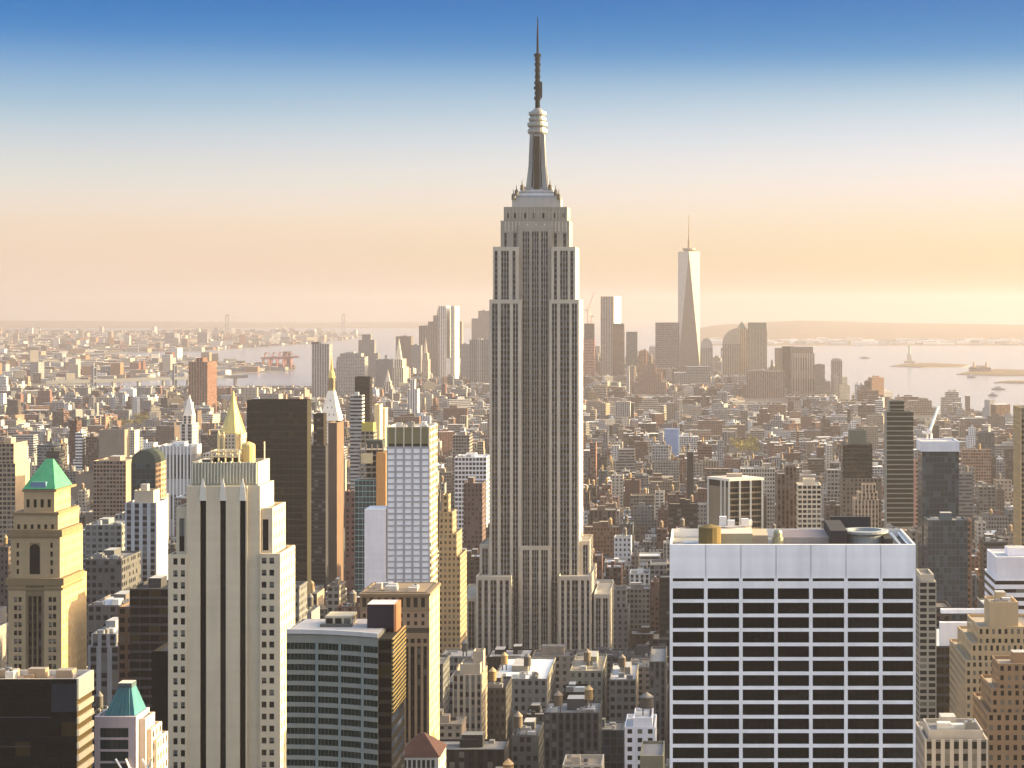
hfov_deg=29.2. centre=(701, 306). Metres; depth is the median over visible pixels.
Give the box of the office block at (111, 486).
[93,455,131,521]
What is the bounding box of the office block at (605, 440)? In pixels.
[602,432,608,454]
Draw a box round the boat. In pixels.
[991,386,1005,389]
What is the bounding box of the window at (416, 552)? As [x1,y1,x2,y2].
[414,550,419,554]
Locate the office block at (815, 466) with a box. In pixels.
[807,458,823,474]
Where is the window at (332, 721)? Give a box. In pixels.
[318,718,337,724]
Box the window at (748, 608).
[743,603,773,613]
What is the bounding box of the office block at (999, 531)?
[995,528,1012,536]
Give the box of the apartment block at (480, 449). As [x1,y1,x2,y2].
[476,439,484,453]
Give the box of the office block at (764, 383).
[746,370,783,397]
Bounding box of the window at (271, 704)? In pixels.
[269,702,273,707]
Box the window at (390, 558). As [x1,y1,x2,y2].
[388,556,393,560]
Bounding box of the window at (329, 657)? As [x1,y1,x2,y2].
[318,654,337,660]
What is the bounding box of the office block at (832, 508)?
[824,500,839,518]
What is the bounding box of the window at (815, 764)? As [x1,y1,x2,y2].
[813,762,843,767]
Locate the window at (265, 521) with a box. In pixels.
[263,519,267,550]
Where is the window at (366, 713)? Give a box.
[364,710,377,717]
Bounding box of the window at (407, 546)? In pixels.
[405,544,410,548]
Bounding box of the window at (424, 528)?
[422,526,428,530]
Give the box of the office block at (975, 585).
[972,574,978,607]
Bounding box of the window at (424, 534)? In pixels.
[422,532,428,536]
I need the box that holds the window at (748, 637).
[743,632,773,642]
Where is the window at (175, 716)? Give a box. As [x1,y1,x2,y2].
[173,714,177,720]
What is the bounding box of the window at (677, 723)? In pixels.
[673,719,703,728]
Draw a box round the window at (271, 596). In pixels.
[269,594,273,599]
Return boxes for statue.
[904,344,914,362]
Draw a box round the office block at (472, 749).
[439,731,508,767]
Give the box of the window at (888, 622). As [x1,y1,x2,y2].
[883,617,912,627]
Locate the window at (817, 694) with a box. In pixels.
[813,690,843,699]
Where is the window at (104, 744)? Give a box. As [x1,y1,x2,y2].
[100,740,127,748]
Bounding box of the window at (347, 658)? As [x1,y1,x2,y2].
[341,655,360,662]
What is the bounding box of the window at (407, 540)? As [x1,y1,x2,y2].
[405,538,410,542]
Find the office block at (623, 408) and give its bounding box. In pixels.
[615,399,630,416]
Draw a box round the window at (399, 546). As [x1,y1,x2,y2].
[397,544,402,548]
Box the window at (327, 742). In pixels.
[318,739,337,745]
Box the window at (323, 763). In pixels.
[318,760,337,766]
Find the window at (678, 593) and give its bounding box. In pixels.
[673,588,703,598]
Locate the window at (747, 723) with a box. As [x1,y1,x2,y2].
[743,719,773,728]
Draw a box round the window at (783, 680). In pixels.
[778,675,808,685]
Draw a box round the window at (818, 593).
[813,588,843,598]
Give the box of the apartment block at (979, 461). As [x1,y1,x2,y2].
[961,449,990,484]
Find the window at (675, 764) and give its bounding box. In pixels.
[673,762,703,767]
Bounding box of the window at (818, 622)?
[813,617,843,627]
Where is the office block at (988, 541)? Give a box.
[979,533,1005,597]
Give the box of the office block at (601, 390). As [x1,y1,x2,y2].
[593,383,606,400]
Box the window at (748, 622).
[743,617,773,627]
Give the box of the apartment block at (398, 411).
[393,407,410,423]
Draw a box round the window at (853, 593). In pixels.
[848,588,878,598]
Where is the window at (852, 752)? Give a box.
[848,748,878,757]
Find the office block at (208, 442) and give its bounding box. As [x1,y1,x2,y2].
[201,431,219,458]
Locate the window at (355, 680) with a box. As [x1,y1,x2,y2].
[341,676,360,683]
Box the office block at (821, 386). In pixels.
[814,363,829,395]
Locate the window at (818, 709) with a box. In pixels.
[813,704,843,714]
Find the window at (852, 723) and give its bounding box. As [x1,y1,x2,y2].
[848,719,878,728]
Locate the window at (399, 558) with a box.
[397,556,402,560]
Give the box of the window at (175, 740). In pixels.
[173,738,177,744]
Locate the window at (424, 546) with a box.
[422,544,428,548]
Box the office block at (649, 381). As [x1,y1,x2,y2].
[633,365,666,393]
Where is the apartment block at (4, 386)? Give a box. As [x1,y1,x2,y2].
[0,375,9,390]
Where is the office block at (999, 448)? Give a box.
[995,442,1012,456]
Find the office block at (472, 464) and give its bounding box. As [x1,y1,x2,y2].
[455,452,488,540]
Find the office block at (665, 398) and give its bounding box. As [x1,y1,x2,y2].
[652,395,672,404]
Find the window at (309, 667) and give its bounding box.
[286,664,314,670]
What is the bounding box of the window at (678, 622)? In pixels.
[673,617,703,627]
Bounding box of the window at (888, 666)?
[883,661,912,671]
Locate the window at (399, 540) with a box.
[397,538,402,542]
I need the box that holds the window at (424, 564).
[422,562,428,566]
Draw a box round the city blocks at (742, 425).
[0,345,1012,767]
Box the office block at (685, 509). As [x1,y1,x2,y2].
[669,498,697,540]
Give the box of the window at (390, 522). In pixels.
[388,520,393,524]
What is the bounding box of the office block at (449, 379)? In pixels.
[447,374,454,386]
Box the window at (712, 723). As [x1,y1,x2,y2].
[708,719,738,728]
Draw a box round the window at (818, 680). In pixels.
[813,675,843,685]
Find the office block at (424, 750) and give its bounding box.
[405,732,446,767]
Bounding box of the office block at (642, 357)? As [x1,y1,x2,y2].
[638,350,646,372]
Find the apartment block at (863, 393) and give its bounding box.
[857,388,877,401]
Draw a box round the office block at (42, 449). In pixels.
[37,441,60,468]
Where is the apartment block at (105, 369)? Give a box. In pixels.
[100,366,110,375]
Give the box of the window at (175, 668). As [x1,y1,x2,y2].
[173,666,177,672]
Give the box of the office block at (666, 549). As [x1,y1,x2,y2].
[663,537,669,558]
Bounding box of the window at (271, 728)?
[269,726,273,731]
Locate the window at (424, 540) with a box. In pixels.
[422,538,428,542]
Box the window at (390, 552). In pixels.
[388,550,393,554]
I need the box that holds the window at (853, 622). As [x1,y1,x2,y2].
[848,617,878,627]
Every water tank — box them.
[4,535,7,546]
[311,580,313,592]
[349,590,356,605]
[462,640,467,655]
[489,667,496,682]
[501,652,507,669]
[513,711,522,734]
[524,653,530,671]
[554,691,561,711]
[584,648,590,665]
[584,685,592,706]
[608,517,611,526]
[618,654,625,672]
[623,527,626,534]
[640,692,653,715]
[680,518,684,528]
[1008,524,1011,533]
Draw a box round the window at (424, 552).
[422,550,428,554]
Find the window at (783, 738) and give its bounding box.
[778,733,808,743]
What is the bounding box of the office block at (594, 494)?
[591,485,596,504]
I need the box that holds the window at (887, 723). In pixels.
[883,719,912,728]
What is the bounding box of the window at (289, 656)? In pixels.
[286,653,314,659]
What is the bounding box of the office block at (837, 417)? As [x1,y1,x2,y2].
[826,414,846,422]
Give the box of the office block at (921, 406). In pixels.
[906,398,937,414]
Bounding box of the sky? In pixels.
[0,0,1023,320]
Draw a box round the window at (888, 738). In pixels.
[883,733,912,743]
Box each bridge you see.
[46,363,247,386]
[166,313,388,332]
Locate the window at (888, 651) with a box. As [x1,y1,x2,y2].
[883,646,912,656]
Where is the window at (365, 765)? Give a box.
[364,764,377,767]
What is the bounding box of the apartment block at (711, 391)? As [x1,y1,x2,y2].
[706,387,720,395]
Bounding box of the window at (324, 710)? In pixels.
[318,707,337,713]
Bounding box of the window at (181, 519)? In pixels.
[179,518,183,551]
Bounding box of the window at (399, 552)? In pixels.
[397,550,402,554]
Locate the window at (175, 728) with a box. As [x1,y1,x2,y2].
[173,726,177,732]
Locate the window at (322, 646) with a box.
[318,643,337,649]
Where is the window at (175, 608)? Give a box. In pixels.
[173,606,177,612]
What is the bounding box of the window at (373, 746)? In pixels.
[364,742,377,749]
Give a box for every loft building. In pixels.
[43,432,50,443]
[67,466,83,495]
[85,547,140,665]
[88,590,129,645]
[129,427,138,455]
[326,577,345,613]
[421,398,425,411]
[431,397,438,412]
[438,468,452,502]
[453,648,486,738]
[474,408,485,415]
[487,674,511,760]
[496,657,555,733]
[512,718,543,767]
[544,695,601,767]
[562,754,603,767]
[563,682,588,700]
[570,651,606,720]
[592,647,627,720]
[593,551,608,571]
[599,419,614,434]
[599,483,611,504]
[600,402,609,418]
[607,390,625,398]
[609,662,638,721]
[616,582,650,648]
[624,473,649,493]
[625,708,656,767]
[631,549,638,568]
[635,523,645,545]
[640,741,664,767]
[649,646,666,757]
[651,576,658,631]
[652,443,668,460]
[652,459,678,479]
[655,489,663,516]
[669,619,669,757]
[680,422,697,432]
[710,407,733,420]
[740,463,774,528]
[757,406,769,427]
[774,443,782,455]
[783,421,800,430]
[788,398,793,415]
[802,397,810,412]
[882,523,897,528]
[973,512,1007,539]
[991,404,1009,415]
[991,456,995,484]
[1004,449,1012,484]
[1005,413,1012,423]
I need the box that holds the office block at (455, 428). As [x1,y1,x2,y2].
[448,424,469,432]
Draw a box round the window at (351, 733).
[341,730,360,736]
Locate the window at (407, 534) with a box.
[405,532,410,536]
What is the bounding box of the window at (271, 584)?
[269,582,273,587]
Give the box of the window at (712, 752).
[708,748,738,757]
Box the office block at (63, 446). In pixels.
[57,440,66,468]
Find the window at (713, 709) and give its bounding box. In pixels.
[708,704,738,714]
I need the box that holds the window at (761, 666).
[743,661,773,671]
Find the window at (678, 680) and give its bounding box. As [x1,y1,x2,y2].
[673,675,703,685]
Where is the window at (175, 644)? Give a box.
[173,642,177,648]
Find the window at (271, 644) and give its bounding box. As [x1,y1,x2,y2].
[269,642,273,647]
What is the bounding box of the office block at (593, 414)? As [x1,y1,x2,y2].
[590,407,596,420]
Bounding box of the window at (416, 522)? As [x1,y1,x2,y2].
[414,520,419,524]
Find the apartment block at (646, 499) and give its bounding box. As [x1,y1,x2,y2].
[630,494,653,516]
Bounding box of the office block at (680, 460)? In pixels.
[669,457,682,482]
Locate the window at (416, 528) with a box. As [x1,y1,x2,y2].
[414,526,419,530]
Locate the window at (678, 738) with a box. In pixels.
[673,733,703,743]
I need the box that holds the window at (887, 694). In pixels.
[883,690,912,699]
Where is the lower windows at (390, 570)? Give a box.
[388,568,428,581]
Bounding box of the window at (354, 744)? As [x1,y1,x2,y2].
[341,740,360,747]
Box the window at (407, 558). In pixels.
[405,556,410,560]
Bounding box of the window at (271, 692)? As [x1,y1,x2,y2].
[269,690,273,695]
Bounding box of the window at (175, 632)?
[173,630,177,636]
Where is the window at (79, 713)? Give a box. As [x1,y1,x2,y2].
[77,691,91,767]
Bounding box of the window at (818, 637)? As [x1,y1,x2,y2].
[813,632,843,642]
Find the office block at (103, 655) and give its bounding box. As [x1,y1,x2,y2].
[88,617,117,710]
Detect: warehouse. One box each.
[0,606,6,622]
[71,471,92,502]
[85,510,92,524]
[99,429,129,458]
[140,399,152,409]
[625,477,639,506]
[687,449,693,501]
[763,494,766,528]
[764,428,789,437]
[800,415,812,430]
[802,427,820,440]
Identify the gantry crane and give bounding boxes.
[261,352,276,365]
[270,352,284,366]
[278,352,291,365]
[284,352,298,368]
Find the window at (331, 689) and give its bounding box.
[318,686,337,692]
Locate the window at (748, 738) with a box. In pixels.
[743,733,773,743]
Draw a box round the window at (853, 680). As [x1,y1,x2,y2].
[848,675,878,685]
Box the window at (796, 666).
[778,661,808,671]
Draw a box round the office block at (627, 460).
[616,448,635,473]
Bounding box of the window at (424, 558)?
[422,556,428,560]
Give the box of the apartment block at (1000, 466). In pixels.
[996,459,1004,478]
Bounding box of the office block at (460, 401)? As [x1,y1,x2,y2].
[447,396,470,414]
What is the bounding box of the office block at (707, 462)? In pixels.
[700,457,718,476]
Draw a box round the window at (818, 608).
[813,603,843,613]
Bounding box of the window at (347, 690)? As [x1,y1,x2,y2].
[341,687,360,694]
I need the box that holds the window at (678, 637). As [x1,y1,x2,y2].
[673,632,703,642]
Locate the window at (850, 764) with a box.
[848,762,878,767]
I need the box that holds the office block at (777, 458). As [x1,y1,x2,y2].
[771,453,783,466]
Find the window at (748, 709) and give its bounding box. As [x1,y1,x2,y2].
[743,704,773,714]
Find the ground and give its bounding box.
[122,377,940,455]
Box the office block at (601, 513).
[589,505,616,524]
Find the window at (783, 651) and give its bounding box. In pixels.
[778,646,808,656]
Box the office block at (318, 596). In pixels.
[311,587,323,605]
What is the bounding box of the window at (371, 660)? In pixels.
[364,657,377,663]
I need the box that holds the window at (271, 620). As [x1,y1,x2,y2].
[269,618,273,623]
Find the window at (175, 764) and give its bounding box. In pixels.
[173,762,177,767]
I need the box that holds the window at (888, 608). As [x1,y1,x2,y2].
[883,603,912,613]
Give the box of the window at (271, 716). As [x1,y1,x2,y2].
[269,714,273,719]
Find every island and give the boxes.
[890,363,969,367]
[956,369,1023,375]
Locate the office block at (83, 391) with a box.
[75,387,90,395]
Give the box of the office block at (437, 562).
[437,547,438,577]
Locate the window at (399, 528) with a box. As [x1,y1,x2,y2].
[397,526,402,530]
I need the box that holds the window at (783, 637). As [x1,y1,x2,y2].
[778,632,808,642]
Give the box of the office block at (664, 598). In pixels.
[659,574,669,655]
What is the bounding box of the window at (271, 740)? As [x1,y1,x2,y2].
[269,738,273,743]
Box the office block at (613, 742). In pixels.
[602,718,624,767]
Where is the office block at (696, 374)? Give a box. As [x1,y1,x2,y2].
[674,366,710,383]
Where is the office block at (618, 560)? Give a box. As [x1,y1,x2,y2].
[604,558,626,574]
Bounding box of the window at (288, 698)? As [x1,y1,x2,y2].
[286,696,314,701]
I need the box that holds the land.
[2,329,361,385]
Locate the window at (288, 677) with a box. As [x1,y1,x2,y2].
[286,675,314,680]
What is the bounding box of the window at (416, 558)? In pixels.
[414,556,419,560]
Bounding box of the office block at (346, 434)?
[344,427,349,439]
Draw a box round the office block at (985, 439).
[975,430,994,456]
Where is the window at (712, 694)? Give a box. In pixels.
[708,690,738,699]
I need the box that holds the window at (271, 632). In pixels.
[269,630,273,635]
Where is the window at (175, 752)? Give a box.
[173,750,177,756]
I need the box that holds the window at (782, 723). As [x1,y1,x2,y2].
[778,719,808,728]
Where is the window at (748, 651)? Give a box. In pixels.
[743,646,773,656]
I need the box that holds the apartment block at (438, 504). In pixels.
[437,496,439,547]
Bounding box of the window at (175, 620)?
[173,618,177,624]
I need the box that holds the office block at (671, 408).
[666,403,678,420]
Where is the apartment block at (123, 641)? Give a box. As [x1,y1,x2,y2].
[118,601,129,682]
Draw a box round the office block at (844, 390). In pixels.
[839,377,849,399]
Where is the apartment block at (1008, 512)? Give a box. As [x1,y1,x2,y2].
[1004,507,1012,529]
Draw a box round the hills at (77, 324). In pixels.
[0,321,471,327]
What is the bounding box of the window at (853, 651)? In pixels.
[848,646,878,656]
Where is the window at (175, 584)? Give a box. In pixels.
[173,582,177,588]
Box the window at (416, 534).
[414,532,419,536]
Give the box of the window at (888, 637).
[883,632,912,642]
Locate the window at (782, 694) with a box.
[778,690,808,699]
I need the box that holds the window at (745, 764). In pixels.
[743,762,773,767]
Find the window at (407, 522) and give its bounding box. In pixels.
[405,520,410,524]
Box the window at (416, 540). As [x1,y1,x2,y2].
[414,538,419,542]
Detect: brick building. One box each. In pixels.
[0,543,10,620]
[0,623,6,668]
[5,417,25,427]
[6,398,22,416]
[24,412,37,421]
[33,405,49,409]
[36,388,52,404]
[69,418,81,468]
[76,488,89,510]
[83,527,84,570]
[87,425,107,432]
[88,395,95,408]
[92,705,108,767]
[119,387,135,396]
[132,396,139,420]
[143,439,157,449]
[149,405,160,418]
[156,422,179,444]
[168,543,175,553]
[194,408,201,429]
[260,393,282,398]
[295,581,307,623]
[337,596,359,618]
[344,459,346,504]
[344,528,344,563]
[345,487,354,597]
[394,413,420,423]
[417,413,435,423]
[422,381,435,390]
[437,429,454,456]
[437,463,443,469]
[437,470,440,501]
[439,655,449,712]
[439,708,466,738]
[440,482,445,510]
[443,405,467,423]
[447,387,466,396]
[462,548,479,585]
[487,644,532,680]
[532,644,591,694]
[583,421,591,441]
[584,521,620,557]
[586,399,601,413]
[588,453,607,478]
[594,552,602,578]
[600,494,618,508]
[612,473,623,506]
[614,533,631,562]
[614,581,629,648]
[618,427,628,440]
[627,366,629,392]
[627,644,650,661]
[628,502,657,534]
[630,626,657,648]
[630,658,649,707]
[634,438,647,460]
[638,420,655,432]
[642,536,656,551]
[650,413,664,428]
[650,478,679,504]
[657,524,667,548]
[658,504,668,531]
[667,491,683,507]
[679,397,693,405]
[682,404,701,414]
[684,430,710,435]
[684,488,706,501]
[694,461,701,477]
[698,418,721,436]
[698,502,706,524]
[700,390,705,407]
[712,401,727,413]
[717,440,723,466]
[717,455,739,471]
[743,456,768,462]
[766,437,770,456]
[769,402,785,420]
[770,442,779,456]
[780,449,800,462]
[789,409,800,418]
[806,438,811,457]
[816,444,823,457]
[826,442,831,467]
[834,375,837,395]
[839,440,843,461]
[855,402,874,419]
[862,424,877,450]
[866,412,883,429]
[868,376,883,396]
[907,526,917,568]
[916,423,923,435]
[929,421,938,437]
[936,601,950,625]
[954,408,963,415]
[959,465,974,497]
[964,517,971,613]
[966,425,975,448]
[972,553,978,570]
[973,517,985,548]
[978,418,983,430]
[983,400,994,417]
[987,414,1004,429]
[993,479,1012,504]
[995,489,1004,510]
[997,535,1012,544]
[1005,425,1012,434]
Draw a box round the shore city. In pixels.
[0,326,1023,383]
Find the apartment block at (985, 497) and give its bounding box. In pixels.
[976,483,994,514]
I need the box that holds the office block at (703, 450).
[698,443,711,462]
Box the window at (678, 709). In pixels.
[673,704,703,714]
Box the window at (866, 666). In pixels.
[848,661,878,671]
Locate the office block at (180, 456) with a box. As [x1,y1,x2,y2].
[156,441,201,535]
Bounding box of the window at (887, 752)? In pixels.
[883,748,912,757]
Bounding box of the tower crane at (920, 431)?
[914,406,938,438]
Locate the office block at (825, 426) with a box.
[821,416,829,435]
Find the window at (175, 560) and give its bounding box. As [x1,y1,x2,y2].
[173,558,177,564]
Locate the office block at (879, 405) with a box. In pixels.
[875,399,882,412]
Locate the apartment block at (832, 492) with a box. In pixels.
[822,468,840,518]
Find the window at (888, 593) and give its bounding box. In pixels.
[883,588,912,598]
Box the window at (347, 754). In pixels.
[341,751,360,758]
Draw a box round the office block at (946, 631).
[936,608,983,717]
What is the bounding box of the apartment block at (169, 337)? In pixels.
[165,333,176,343]
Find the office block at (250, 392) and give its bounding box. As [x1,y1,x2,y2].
[243,386,258,402]
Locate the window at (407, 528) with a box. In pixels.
[405,526,410,530]
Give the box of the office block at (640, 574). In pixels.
[629,567,649,584]
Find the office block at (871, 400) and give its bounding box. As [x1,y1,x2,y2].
[868,396,877,404]
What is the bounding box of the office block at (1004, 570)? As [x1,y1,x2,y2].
[985,545,1023,613]
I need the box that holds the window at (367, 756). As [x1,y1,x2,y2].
[364,753,377,760]
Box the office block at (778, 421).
[771,413,784,427]
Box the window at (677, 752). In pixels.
[673,748,703,757]
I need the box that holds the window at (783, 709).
[778,704,808,714]
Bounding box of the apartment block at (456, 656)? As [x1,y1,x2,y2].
[442,649,473,676]
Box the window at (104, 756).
[100,752,127,760]
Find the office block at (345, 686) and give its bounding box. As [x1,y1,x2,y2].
[286,600,405,767]
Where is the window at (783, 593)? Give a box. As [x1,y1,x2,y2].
[778,588,808,598]
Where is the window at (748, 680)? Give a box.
[743,675,773,685]
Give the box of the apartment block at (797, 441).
[795,431,798,449]
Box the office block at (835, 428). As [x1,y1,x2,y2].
[830,422,839,436]
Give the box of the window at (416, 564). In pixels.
[414,562,419,566]
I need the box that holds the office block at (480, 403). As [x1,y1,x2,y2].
[475,399,485,408]
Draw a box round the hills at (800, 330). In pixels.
[700,321,1023,345]
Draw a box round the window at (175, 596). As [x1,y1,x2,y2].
[173,594,177,600]
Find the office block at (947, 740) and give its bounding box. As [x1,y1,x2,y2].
[916,713,987,767]
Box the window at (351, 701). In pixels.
[341,698,360,704]
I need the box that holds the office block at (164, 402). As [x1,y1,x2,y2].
[159,396,169,407]
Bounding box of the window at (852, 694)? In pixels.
[848,690,878,699]
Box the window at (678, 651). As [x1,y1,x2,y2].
[673,646,703,656]
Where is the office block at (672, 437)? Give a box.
[665,428,678,456]
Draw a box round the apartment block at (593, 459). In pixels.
[590,441,596,485]
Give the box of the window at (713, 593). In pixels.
[708,588,738,598]
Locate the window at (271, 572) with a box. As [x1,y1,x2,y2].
[269,570,273,575]
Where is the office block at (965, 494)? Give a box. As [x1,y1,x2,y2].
[959,472,972,541]
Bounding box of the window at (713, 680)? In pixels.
[708,675,738,685]
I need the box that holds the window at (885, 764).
[883,762,912,767]
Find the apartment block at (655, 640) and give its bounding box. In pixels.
[652,632,658,645]
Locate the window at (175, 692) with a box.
[173,690,177,696]
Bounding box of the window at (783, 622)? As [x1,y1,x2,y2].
[778,617,808,627]
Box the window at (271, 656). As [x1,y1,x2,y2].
[269,654,273,659]
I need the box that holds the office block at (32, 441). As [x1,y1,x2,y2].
[12,434,37,456]
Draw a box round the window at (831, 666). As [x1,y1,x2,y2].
[813,661,843,671]
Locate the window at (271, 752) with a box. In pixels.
[269,750,273,755]
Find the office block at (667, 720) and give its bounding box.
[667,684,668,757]
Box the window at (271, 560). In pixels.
[269,558,273,563]
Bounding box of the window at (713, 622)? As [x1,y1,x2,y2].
[708,617,738,627]
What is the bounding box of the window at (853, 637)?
[848,632,878,642]
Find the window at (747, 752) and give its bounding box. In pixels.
[743,748,773,757]
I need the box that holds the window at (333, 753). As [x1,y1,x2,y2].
[318,750,337,756]
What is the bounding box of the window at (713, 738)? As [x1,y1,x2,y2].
[708,733,738,743]
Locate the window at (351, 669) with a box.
[341,666,360,672]
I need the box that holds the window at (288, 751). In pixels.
[286,749,314,755]
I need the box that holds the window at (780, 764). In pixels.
[778,762,808,767]
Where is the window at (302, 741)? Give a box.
[286,738,314,744]
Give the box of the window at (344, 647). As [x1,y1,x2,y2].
[341,644,361,651]
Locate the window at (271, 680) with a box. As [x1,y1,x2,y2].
[269,678,273,683]
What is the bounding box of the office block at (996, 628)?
[949,590,1023,717]
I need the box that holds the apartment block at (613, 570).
[606,560,621,584]
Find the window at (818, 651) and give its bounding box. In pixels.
[813,646,843,656]
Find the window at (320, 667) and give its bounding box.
[318,665,337,671]
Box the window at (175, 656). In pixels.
[173,654,177,660]
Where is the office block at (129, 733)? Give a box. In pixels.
[95,680,167,767]
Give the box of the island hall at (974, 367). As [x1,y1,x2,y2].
[969,361,990,371]
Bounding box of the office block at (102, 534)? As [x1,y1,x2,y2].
[85,517,124,558]
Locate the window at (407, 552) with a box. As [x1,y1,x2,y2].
[405,550,410,554]
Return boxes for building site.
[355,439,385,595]
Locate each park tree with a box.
[734,441,742,452]
[740,443,749,450]
[747,443,755,455]
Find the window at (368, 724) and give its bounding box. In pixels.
[364,721,377,728]
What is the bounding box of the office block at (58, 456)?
[46,447,64,473]
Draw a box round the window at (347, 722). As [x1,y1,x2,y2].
[341,719,360,726]
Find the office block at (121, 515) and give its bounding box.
[115,511,124,518]
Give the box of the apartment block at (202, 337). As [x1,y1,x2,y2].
[197,332,208,343]
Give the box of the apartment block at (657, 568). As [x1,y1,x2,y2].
[650,560,666,584]
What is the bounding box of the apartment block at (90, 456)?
[82,433,98,470]
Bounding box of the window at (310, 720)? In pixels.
[286,717,314,723]
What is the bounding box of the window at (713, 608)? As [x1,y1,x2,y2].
[708,603,738,613]
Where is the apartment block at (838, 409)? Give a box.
[835,403,842,413]
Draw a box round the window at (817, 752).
[813,748,843,757]
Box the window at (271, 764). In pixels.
[269,762,273,767]
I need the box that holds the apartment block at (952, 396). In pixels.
[941,389,960,417]
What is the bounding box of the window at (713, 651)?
[708,646,738,656]
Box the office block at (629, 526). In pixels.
[621,517,633,551]
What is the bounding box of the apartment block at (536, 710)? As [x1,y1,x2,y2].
[525,702,545,721]
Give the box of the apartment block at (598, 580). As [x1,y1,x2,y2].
[597,579,612,583]
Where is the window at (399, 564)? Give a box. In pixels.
[397,562,402,566]
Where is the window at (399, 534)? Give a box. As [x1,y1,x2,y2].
[397,532,402,536]
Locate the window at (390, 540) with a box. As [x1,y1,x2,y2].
[388,538,393,542]
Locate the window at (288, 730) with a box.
[286,728,314,733]
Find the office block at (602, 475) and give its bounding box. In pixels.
[598,468,607,486]
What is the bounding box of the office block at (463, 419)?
[460,415,467,430]
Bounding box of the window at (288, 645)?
[286,643,314,648]
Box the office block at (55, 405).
[42,401,66,411]
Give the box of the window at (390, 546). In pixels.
[388,544,393,548]
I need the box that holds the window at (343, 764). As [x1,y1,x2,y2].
[341,762,360,767]
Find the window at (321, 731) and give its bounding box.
[318,728,337,734]
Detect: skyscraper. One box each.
[439,306,458,379]
[467,17,613,656]
[678,230,699,365]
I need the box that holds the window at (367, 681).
[364,678,377,685]
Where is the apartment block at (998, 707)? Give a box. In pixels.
[973,650,1023,767]
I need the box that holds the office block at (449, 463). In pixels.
[447,456,452,470]
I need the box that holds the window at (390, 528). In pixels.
[388,526,393,530]
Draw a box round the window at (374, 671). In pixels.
[364,667,377,674]
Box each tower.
[0,437,29,543]
[6,459,86,669]
[125,484,167,582]
[130,575,167,711]
[131,447,165,500]
[152,642,167,730]
[168,441,294,767]
[180,395,197,443]
[188,357,216,412]
[203,391,246,458]
[247,399,310,608]
[311,342,331,398]
[311,413,327,604]
[322,357,342,443]
[328,421,343,584]
[337,352,367,393]
[350,392,364,488]
[355,376,371,421]
[358,334,379,376]
[361,422,376,475]
[364,421,436,588]
[374,404,382,438]
[375,358,393,386]
[383,371,392,392]
[383,407,387,446]
[393,341,408,386]
[396,335,412,367]
[408,379,419,415]
[411,344,422,372]
[419,315,438,376]
[422,338,429,380]
[439,493,466,654]
[453,431,472,500]
[459,320,462,356]
[461,343,469,377]
[463,477,485,552]
[470,339,488,383]
[472,310,488,338]
[584,323,594,376]
[601,296,620,374]
[612,323,624,375]
[626,332,637,374]
[655,322,679,371]
[670,516,915,767]
[700,338,712,373]
[707,473,763,528]
[722,328,739,375]
[738,321,746,374]
[747,322,766,369]
[775,346,793,393]
[776,465,797,528]
[791,347,814,394]
[796,478,820,528]
[831,358,841,397]
[840,429,881,527]
[852,483,878,527]
[884,400,912,528]
[913,459,917,527]
[916,438,958,568]
[916,569,935,721]
[924,512,967,620]
[1013,405,1023,545]
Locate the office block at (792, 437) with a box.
[789,429,804,442]
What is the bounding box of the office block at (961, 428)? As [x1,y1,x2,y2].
[958,416,965,437]
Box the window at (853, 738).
[848,733,878,743]
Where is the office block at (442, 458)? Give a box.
[437,452,445,462]
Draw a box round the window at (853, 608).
[848,603,878,613]
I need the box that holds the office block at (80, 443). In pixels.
[73,429,85,469]
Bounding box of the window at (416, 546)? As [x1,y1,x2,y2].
[414,544,419,548]
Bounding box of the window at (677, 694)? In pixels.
[673,690,703,699]
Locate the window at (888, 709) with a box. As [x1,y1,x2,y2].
[883,704,912,714]
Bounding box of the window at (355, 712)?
[341,708,360,715]
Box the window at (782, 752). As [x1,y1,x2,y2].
[778,748,808,757]
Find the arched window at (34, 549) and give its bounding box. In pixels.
[30,544,39,573]
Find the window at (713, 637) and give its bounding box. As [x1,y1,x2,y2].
[708,632,738,642]
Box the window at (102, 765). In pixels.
[100,763,127,767]
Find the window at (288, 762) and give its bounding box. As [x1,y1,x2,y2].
[286,760,314,765]
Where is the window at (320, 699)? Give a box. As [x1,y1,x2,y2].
[318,696,337,703]
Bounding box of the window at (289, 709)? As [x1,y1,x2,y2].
[286,706,314,712]
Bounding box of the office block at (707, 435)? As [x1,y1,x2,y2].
[694,432,719,440]
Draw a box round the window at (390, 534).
[388,532,393,536]
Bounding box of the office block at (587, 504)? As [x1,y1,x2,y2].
[584,491,590,509]
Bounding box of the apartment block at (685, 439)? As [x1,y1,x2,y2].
[679,433,697,450]
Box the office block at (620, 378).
[613,374,626,384]
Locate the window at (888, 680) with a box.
[883,675,912,685]
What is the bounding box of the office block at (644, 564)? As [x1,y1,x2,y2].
[626,561,647,584]
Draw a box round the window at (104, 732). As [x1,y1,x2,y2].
[100,728,127,736]
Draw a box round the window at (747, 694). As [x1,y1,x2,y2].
[743,690,773,699]
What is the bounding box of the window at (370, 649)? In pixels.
[364,646,377,652]
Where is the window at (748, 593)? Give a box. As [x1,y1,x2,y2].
[743,588,773,598]
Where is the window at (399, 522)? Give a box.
[397,520,402,524]
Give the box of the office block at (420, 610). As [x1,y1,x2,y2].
[359,582,440,742]
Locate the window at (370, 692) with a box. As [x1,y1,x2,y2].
[364,689,377,695]
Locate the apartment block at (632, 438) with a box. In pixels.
[627,433,640,447]
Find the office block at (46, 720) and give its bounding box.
[0,667,93,767]
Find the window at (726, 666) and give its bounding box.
[708,661,738,671]
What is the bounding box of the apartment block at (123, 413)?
[109,408,131,422]
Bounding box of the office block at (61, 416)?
[52,408,69,427]
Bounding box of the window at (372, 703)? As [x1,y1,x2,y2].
[364,700,377,706]
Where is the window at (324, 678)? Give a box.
[318,675,337,681]

